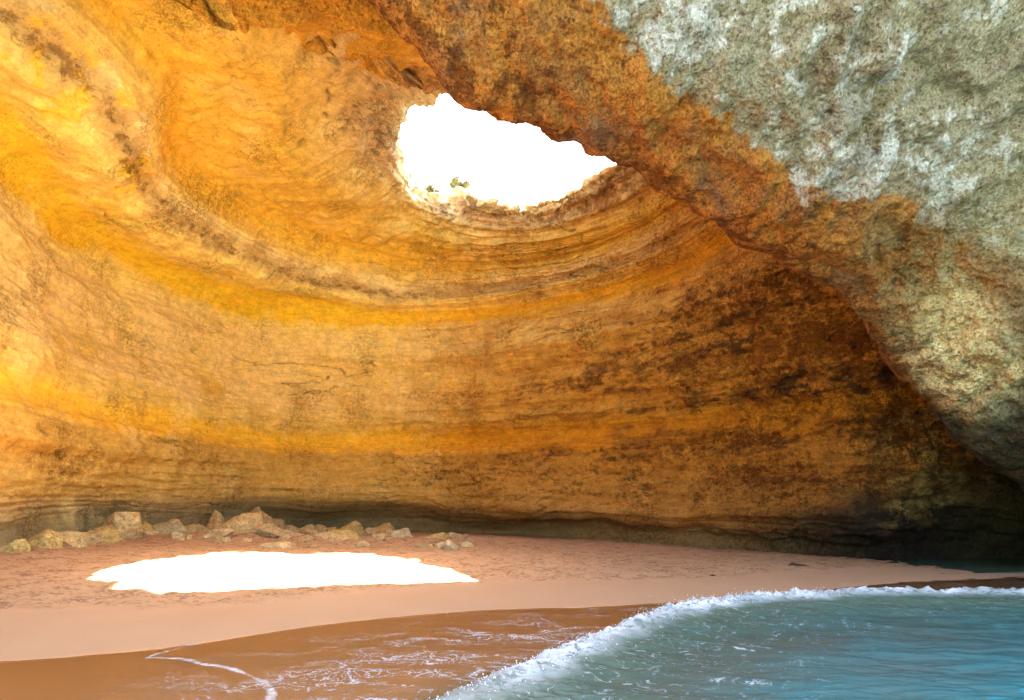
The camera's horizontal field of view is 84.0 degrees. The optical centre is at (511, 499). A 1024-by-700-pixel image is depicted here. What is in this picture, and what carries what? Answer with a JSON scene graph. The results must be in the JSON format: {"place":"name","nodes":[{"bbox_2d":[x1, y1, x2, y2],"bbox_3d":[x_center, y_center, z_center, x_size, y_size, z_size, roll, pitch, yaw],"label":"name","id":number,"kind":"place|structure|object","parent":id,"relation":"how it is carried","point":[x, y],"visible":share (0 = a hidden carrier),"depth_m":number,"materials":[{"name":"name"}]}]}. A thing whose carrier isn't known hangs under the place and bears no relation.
{"place":"outdoors","nodes":[
{"label":"outdoors","id":0,"kind":"place"},
{"bbox_2d":[398,93,615,209],"label":"sky","id":1,"kind":"structure","parent":0,"point":[514,164],"materials":[{"name":"white"}]},
{"bbox_2d":[0,0,1023,558],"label":"cave wall","id":2,"kind":"structure","parent":0,"point":[246,266],"depth_m":27.23,"materials":[{"name":"stone"}]},
{"bbox_2d":[423,183,443,194],"bbox_3d":[-4.189,-16.447,30.151,1.175,0.707,0.810,0,0,0],"label":"rim shrub","id":3,"kind":"object","parent":2,"relation":"on","point":[429,188],"visible":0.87,"depth_m":29.98,"materials":[{"name":"green plant"}]},
{"bbox_2d":[439,175,477,189],"bbox_3d":[-2.817,-17.379,31.213,2.028,0.742,1.547,0,0,31],"label":"rim shrub","id":4,"kind":"object","parent":2,"relation":"on","point":[454,182],"visible":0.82,"depth_m":31.16,"materials":[{"name":"green plant"}]},
{"bbox_2d":[476,197,498,209],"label":"rim stone","id":5,"kind":"object","parent":2,"relation":"on","point":[487,203],"visible":0.95,"depth_m":30.71,"materials":[{"name":"beige stone"}]},
{"bbox_2d":[508,204,520,214],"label":"rim stone","id":6,"kind":"object","parent":2,"relation":"on","point":[515,209],"visible":1,"depth_m":31.06,"materials":[{"name":"beige stone"}]},
{"bbox_2d":[523,203,537,209],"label":"rim stone","id":7,"kind":"object","parent":2,"relation":"on","point":[530,206],"visible":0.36,"depth_m":31.50,"materials":[{"name":"beige stone"}]},
{"bbox_2d":[0,531,1023,699],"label":"beach ground","id":8,"kind":"structure","parent":0,"point":[153,593],"depth_m":13.22,"materials":[{"name":"beige sand"}]},
{"bbox_2d":[0,538,31,552],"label":"boulder","id":9,"kind":"object","parent":8,"relation":"on","point":[19,545],"visible":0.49,"depth_m":18.19,"materials":[{"name":"stone"}]},
{"bbox_2d":[27,529,62,548],"bbox_3d":[-16.604,1.520,20.075,1.257,0.968,1.088,0,0,0],"label":"boulder","id":10,"kind":"object","parent":8,"relation":"on","point":[49,538],"visible":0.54,"depth_m":19.94,"materials":[{"name":"stone"}]},
{"bbox_2d":[58,531,86,547],"bbox_3d":[-16.695,1.614,21.221,1.528,0.876,1.136,0,0,24],"label":"boulder","id":11,"kind":"object","parent":8,"relation":"on","point":[73,539],"visible":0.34,"depth_m":21.34,"materials":[{"name":"stone"}]},
{"bbox_2d":[81,532,103,543],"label":"boulder","id":12,"kind":"object","parent":8,"relation":"on","point":[91,538],"visible":0.21,"depth_m":22.26,"materials":[{"name":"stone"}]},
{"bbox_2d":[88,525,125,542],"bbox_3d":[-16.879,1.495,23.368,1.902,0.890,1.452,0,0,20],"label":"boulder","id":13,"kind":"object","parent":8,"relation":"on","point":[110,533],"visible":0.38,"depth_m":23.09,"materials":[{"name":"stone"}]},
{"bbox_2d":[101,512,142,538],"bbox_3d":[-17.237,1.390,25.264,2.215,1.748,1.586,0,0,39],"label":"boulder","id":14,"kind":"object","parent":8,"relation":"on","point":[127,525],"visible":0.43,"depth_m":24.61,"materials":[{"name":"stone"}]},
{"bbox_2d":[141,521,153,531],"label":"boulder","id":15,"kind":"object","parent":8,"relation":"on","point":[145,525],"visible":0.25,"depth_m":26.54,"materials":[{"name":"stone"}]},
{"bbox_2d":[142,530,158,534],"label":"rubble stone","id":16,"kind":"object","parent":8,"relation":"on","point":[146,532],"visible":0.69,"depth_m":26.02,"materials":[{"name":"brown stone"}]},
{"bbox_2d":[153,522,187,533],"bbox_3d":[-17.158,1.652,27.198,3.097,1.143,2.280,0,0,25],"label":"boulder","id":17,"kind":"object","parent":8,"relation":"on","point":[165,528],"visible":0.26,"depth_m":26.95,"materials":[{"name":"stone"}]},
{"bbox_2d":[170,532,184,537],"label":"rubble stone","id":18,"kind":"object","parent":8,"relation":"on","point":[176,535],"visible":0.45,"depth_m":25.10,"materials":[{"name":"beige stone"}]},
{"bbox_2d":[168,519,188,532],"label":"boulder","id":19,"kind":"object","parent":8,"relation":"on","point":[174,520],"visible":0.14,"depth_m":27.77,"materials":[{"name":"stone"}]},
{"bbox_2d":[185,524,197,532],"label":"beach stone","id":20,"kind":"object","parent":8,"relation":"on","point":[192,528],"visible":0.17,"depth_m":28.65,"materials":[{"name":"brown stone"}]},
{"bbox_2d":[194,524,208,532],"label":"boulder","id":21,"kind":"object","parent":8,"relation":"on","point":[201,528],"visible":0.23,"depth_m":29.06,"materials":[{"name":"stone"}]},
{"bbox_2d":[197,533,210,538],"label":"rubble stone","id":22,"kind":"object","parent":8,"relation":"on","point":[207,535],"visible":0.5,"depth_m":26.13,"materials":[{"name":"beige stone"}]},
{"bbox_2d":[206,509,224,529],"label":"boulder","id":23,"kind":"object","parent":8,"relation":"on","point":[216,519],"visible":0.36,"depth_m":30.07,"materials":[{"name":"stone"}]},
{"bbox_2d":[209,537,226,542],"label":"rubble stone","id":24,"kind":"object","parent":8,"relation":"on","point":[217,540],"visible":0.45,"depth_m":25.11,"materials":[{"name":"beige stone"}]},
{"bbox_2d":[206,528,234,537],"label":"boulder","id":25,"kind":"object","parent":8,"relation":"on","point":[223,532],"visible":0.68,"depth_m":26.60,"materials":[{"name":"stone"}]},
{"bbox_2d":[220,537,230,541],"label":"rubble stone","id":26,"kind":"object","parent":8,"relation":"on","point":[226,539],"visible":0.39,"depth_m":25.71,"materials":[{"name":"beige stone"}]},
{"bbox_2d":[212,512,264,531],"bbox_3d":[-14.373,1.525,29.293,3.146,1.804,2.673,0,0,0],"label":"boulder","id":27,"kind":"object","parent":8,"relation":"on","point":[242,521],"visible":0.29,"depth_m":28.65,"materials":[{"name":"stone"}]},
{"bbox_2d":[240,537,253,541],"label":"rubble stone","id":28,"kind":"object","parent":8,"relation":"on","point":[247,539],"visible":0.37,"depth_m":26.50,"materials":[{"name":"beige stone"}]},
{"bbox_2d":[234,523,283,538],"bbox_3d":[-12.601,1.639,28.614,2.829,0.906,1.701,0,0,-37],"label":"boulder","id":29,"kind":"object","parent":8,"relation":"on","point":[269,530],"visible":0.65,"depth_m":28.15,"materials":[{"name":"stone"}]},
{"bbox_2d":[249,507,276,525],"bbox_3d":[-14.620,1.444,32.959,2.266,2.084,1.908,0,0,0],"label":"boulder","id":30,"kind":"object","parent":8,"relation":"on","point":[267,519],"visible":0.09,"depth_m":32.79,"materials":[{"name":"stone"}]},
{"bbox_2d":[259,542,291,547],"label":"boulder","id":31,"kind":"object","parent":8,"relation":"on","point":[278,544],"visible":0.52,"depth_m":24.80,"materials":[{"name":"stone"}]},
{"bbox_2d":[272,518,287,529],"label":"boulder","id":32,"kind":"object","parent":8,"relation":"on","point":[280,523],"visible":0.2,"depth_m":33.64,"materials":[{"name":"stone"}]},
{"bbox_2d":[278,534,292,538],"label":"rubble stone","id":33,"kind":"object","parent":8,"relation":"on","point":[285,536],"visible":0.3,"depth_m":27.82,"materials":[{"name":"beige stone"}]},
{"bbox_2d":[277,529,300,538],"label":"boulder","id":34,"kind":"object","parent":8,"relation":"on","point":[288,532],"visible":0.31,"depth_m":28.95,"materials":[{"name":"stone"}]},
{"bbox_2d":[287,525,301,531],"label":"boulder","id":35,"kind":"object","parent":8,"relation":"on","point":[292,528],"visible":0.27,"depth_m":33.82,"materials":[{"name":"stone"}]},
{"bbox_2d":[298,534,313,541],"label":"boulder","id":36,"kind":"object","parent":8,"relation":"on","point":[307,537],"visible":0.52,"depth_m":27.11,"materials":[{"name":"stone"}]},
{"bbox_2d":[299,524,314,531],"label":"beach stone","id":37,"kind":"object","parent":8,"relation":"on","point":[310,526],"visible":0.36,"depth_m":34.24,"materials":[{"name":"brown stone"}]},
{"bbox_2d":[302,529,317,534],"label":"beach stone","id":38,"kind":"object","parent":8,"relation":"on","point":[308,531],"visible":0.47,"depth_m":32.35,"materials":[{"name":"brown stone"}]},
{"bbox_2d":[313,524,327,532],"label":"beach stone","id":39,"kind":"object","parent":8,"relation":"on","point":[320,528],"visible":0.34,"depth_m":34.54,"materials":[{"name":"brown stone"}]},
{"bbox_2d":[312,531,348,540],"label":"boulder","id":40,"kind":"object","parent":8,"relation":"on","point":[323,535],"visible":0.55,"depth_m":28.05,"materials":[{"name":"stone"}]},
{"bbox_2d":[327,530,359,539],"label":"boulder","id":41,"kind":"object","parent":8,"relation":"on","point":[349,534],"visible":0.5,"depth_m":28.61,"materials":[{"name":"stone"}]},
{"bbox_2d":[338,521,365,535],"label":"boulder","id":42,"kind":"object","parent":8,"relation":"on","point":[356,527],"visible":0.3,"depth_m":32.89,"materials":[{"name":"stone"}]},
{"bbox_2d":[355,541,367,546],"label":"rubble stone","id":43,"kind":"object","parent":8,"relation":"on","point":[362,543],"visible":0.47,"depth_m":26.51,"materials":[{"name":"beige stone"}]},
{"bbox_2d":[363,527,374,535],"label":"beach stone","id":44,"kind":"object","parent":8,"relation":"on","point":[369,531],"visible":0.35,"depth_m":33.45,"materials":[{"name":"brown stone"}]},
{"bbox_2d":[369,533,385,540],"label":"beach stone","id":45,"kind":"object","parent":8,"relation":"on","point":[379,536],"visible":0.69,"depth_m":28.95,"materials":[{"name":"beige stone"}]},
{"bbox_2d":[372,523,394,535],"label":"boulder","id":46,"kind":"object","parent":8,"relation":"on","point":[387,529],"visible":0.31,"depth_m":33.38,"materials":[{"name":"stone"}]},
{"bbox_2d":[390,528,412,537],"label":"boulder","id":47,"kind":"object","parent":8,"relation":"on","point":[403,532],"visible":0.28,"depth_m":30.45,"materials":[{"name":"stone"}]},
{"bbox_2d":[412,544,434,548],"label":"boulder","id":48,"kind":"object","parent":8,"relation":"on","point":[426,546],"visible":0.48,"depth_m":26.25,"materials":[{"name":"stone"}]},
{"bbox_2d":[425,532,448,540],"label":"boulder","id":49,"kind":"object","parent":8,"relation":"on","point":[443,536],"visible":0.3,"depth_m":30.55,"materials":[{"name":"stone"}]},
{"bbox_2d":[435,542,443,548],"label":"beach stone","id":50,"kind":"object","parent":8,"relation":"on","point":[437,545],"visible":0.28,"depth_m":26.33,"materials":[{"name":"beige stone"}]},
{"bbox_2d":[441,540,458,549],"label":"beach stone","id":51,"kind":"object","parent":8,"relation":"on","point":[448,545],"visible":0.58,"depth_m":25.93,"materials":[{"name":"beige stone"}]},
{"bbox_2d":[448,532,457,536],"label":"rubble stone","id":52,"kind":"object","parent":8,"relation":"on","point":[452,534],"visible":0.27,"depth_m":32.55,"materials":[{"name":"beige stone"}]},
{"bbox_2d":[458,542,473,546],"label":"beach stone","id":53,"kind":"object","parent":8,"relation":"on","point":[466,544],"visible":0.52,"depth_m":26.97,"materials":[{"name":"beige stone"}]},
{"bbox_2d":[788,562,809,566],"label":"seaweed covered stone","id":54,"kind":"object","parent":8,"relation":"on","point":[794,564],"visible":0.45,"depth_m":21.46,"materials":[{"name":"stone"}]},
{"bbox_2d":[1,557,1023,699],"bbox_3d":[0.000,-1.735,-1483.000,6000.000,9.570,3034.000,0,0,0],"label":"sea water","id":55,"kind":"structure","parent":0,"point":[661,654],"depth_m":9.42,"materials":[{"name":"teal liquid"}]},
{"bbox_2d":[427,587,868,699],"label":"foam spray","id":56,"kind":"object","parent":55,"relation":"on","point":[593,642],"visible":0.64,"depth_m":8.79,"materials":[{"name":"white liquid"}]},
{"bbox_2d":[366,0,1023,492],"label":"rock arch","id":57,"kind":"object","parent":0,"point":[864,158],"visible":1,"depth_m":13.28,"materials":[{"name":"stone"}]}
]}

